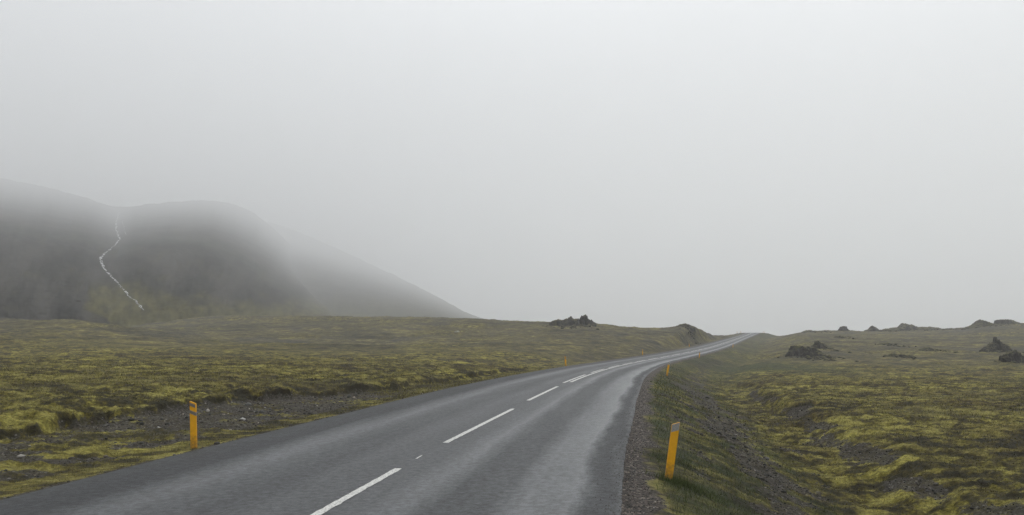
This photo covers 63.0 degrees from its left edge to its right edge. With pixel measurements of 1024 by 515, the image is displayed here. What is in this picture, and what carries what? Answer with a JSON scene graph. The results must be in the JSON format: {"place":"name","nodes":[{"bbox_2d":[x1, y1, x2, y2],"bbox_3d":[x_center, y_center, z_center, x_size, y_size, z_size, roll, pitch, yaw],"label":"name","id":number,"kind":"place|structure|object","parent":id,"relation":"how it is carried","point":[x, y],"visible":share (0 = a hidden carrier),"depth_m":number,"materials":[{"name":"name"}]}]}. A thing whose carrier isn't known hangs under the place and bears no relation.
{"place":"outdoors","nodes":[
{"label":"outdoors","id":0,"kind":"place"},
{"bbox_2d":[99,212,143,309],"bbox_3d":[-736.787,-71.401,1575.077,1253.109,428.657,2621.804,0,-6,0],"label":"stream","id":1,"kind":"structure","parent":0,"point":[109,273],"depth_m":370.68,"materials":[{"name":"white liquid"}]},
{"bbox_2d":[0,178,373,326],"bbox_3d":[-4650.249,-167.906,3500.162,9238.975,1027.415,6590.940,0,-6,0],"label":"mountain","id":2,"kind":"structure","parent":0,"point":[166,261],"depth_m":455.78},
{"bbox_2d":[109,205,483,318],"bbox_3d":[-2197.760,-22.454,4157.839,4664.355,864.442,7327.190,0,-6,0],"label":"hills","id":3,"kind":"structure","parent":0,"point":[332,279],"depth_m":1648.46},
{"bbox_2d":[0,333,759,514],"bbox_3d":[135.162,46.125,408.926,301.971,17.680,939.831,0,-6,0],"label":"road","id":4,"kind":"structure","parent":0,"point":[548,452],"depth_m":11.95,"materials":[{"name":"grey asphalt"}]},
{"bbox_2d":[311,333,750,514],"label":"road marking","id":5,"kind":"object","parent":4,"relation":"on","point":[347,496],"visible":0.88,"depth_m":10.92,"materials":[{"name":"white paint"}]},
{"bbox_2d":[0,315,1023,514],"bbox_3d":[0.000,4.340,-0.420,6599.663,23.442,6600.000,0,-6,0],"label":"ground","id":6,"kind":"structure","parent":0,"point":[476,342],"depth_m":32.87,"materials":[{"name":"green plant"}]},
{"bbox_2d":[189,401,196,448],"bbox_3d":[-5.291,2.961,13.894,0.107,1.141,0.048,-3,-5,5],"label":"marker post","id":7,"kind":"object","parent":6,"relation":"on","point":[193,424],"visible":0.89,"depth_m":13.89,"materials":[{"name":"yellow plastic"}]},
{"bbox_2d":[1,377,1020,514],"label":"gravel","id":8,"kind":"structure","parent":6,"relation":"on","point":[248,404],"depth_m":17.93,"materials":[{"name":"grey gravel"}]},
{"bbox_2d":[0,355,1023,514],"bbox_3d":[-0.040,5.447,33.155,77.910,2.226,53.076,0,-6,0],"label":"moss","id":9,"kind":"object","parent":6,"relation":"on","point":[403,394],"visible":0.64,"depth_m":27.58,"materials":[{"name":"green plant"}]},
{"bbox_2d":[549,316,579,326],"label":"rock outcrop","id":10,"kind":"object","parent":6,"relation":"on","point":[570,321],"visible":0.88,"depth_m":183.42,"materials":[{"name":"grey stone"}]},
{"bbox_2d":[579,315,596,325],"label":"rock outcrop","id":11,"kind":"object","parent":6,"relation":"on","point":[584,320],"visible":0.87,"depth_m":185.33,"materials":[{"name":"grey stone"}]},
{"bbox_2d":[665,422,679,478],"bbox_3d":[2.143,2.791,11.305,0.106,1.141,0.048,8,-4,6],"label":"marker post","id":12,"kind":"object","parent":6,"relation":"on","point":[671,455],"visible":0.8,"depth_m":11.30,"materials":[{"name":"yellow plastic"}]},
{"bbox_2d":[675,323,695,332],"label":"rock outcrop","id":13,"kind":"object","parent":6,"relation":"on","point":[692,329],"visible":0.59,"depth_m":195.85,"materials":[{"name":"grey stone"}]},
{"bbox_2d":[633,364,861,514],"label":"grass","id":14,"kind":"structure","parent":6,"relation":"on","point":[679,481],"depth_m":13.29,"materials":[{"name":"green plant"}]},
{"bbox_2d":[542,323,1023,362],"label":"rubble","id":15,"kind":"object","parent":6,"relation":"on","point":[808,357],"visible":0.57,"depth_m":162.10,"materials":[{"name":"grey stone"}]},
{"bbox_2d":[785,345,826,356],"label":"rock outcrop","id":16,"kind":"object","parent":6,"relation":"on","point":[800,351],"visible":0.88,"depth_m":112.03,"materials":[{"name":"grey stone"}]},
{"bbox_2d":[810,341,828,348],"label":"rock outcrop","id":17,"kind":"object","parent":6,"relation":"on","point":[819,345],"visible":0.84,"depth_m":145.38,"materials":[{"name":"grey stone"}]},
{"bbox_2d":[838,326,850,330],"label":"rock outcrop","id":18,"kind":"object","parent":6,"relation":"on","point":[842,328],"visible":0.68,"depth_m":315.64,"materials":[{"name":"grey stone"}]},
{"bbox_2d":[864,326,878,330],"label":"rock outcrop","id":19,"kind":"object","parent":6,"relation":"on","point":[871,328],"visible":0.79,"depth_m":317.36,"materials":[{"name":"grey stone"}]},
{"bbox_2d":[882,323,940,330],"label":"rock outcrop","id":20,"kind":"object","parent":6,"relation":"on","point":[903,326],"visible":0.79,"depth_m":313.83,"materials":[{"name":"grey stone"}]},
{"bbox_2d":[918,347,934,350],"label":"rock outcrop","id":21,"kind":"object","parent":6,"relation":"on","point":[924,348],"visible":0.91,"depth_m":145.95,"materials":[{"name":"grey stone"}]},
{"bbox_2d":[965,319,999,328],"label":"rock outcrop","id":22,"kind":"object","parent":6,"relation":"on","point":[980,323],"visible":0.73,"depth_m":284.67,"materials":[{"name":"grey stone"}]},
{"bbox_2d":[979,337,1012,351],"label":"rock outcrop","id":23,"kind":"object","parent":6,"relation":"on","point":[996,344],"visible":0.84,"depth_m":138.50,"materials":[{"name":"grey stone"}]},
{"bbox_2d":[994,319,1022,323],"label":"rock outcrop","id":24,"kind":"object","parent":6,"relation":"on","point":[1004,321],"visible":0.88,"depth_m":287.69,"materials":[{"name":"grey stone"}]},
{"bbox_2d":[997,349,1023,362],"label":"rock outcrop","id":25,"kind":"object","parent":6,"relation":"on","point":[1015,355],"visible":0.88,"depth_m":94.82,"materials":[{"name":"grey stone"}]},
{"bbox_2d":[0,0,1023,335],"label":"sky","id":26,"kind":"structure","parent":0,"point":[715,167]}
]}

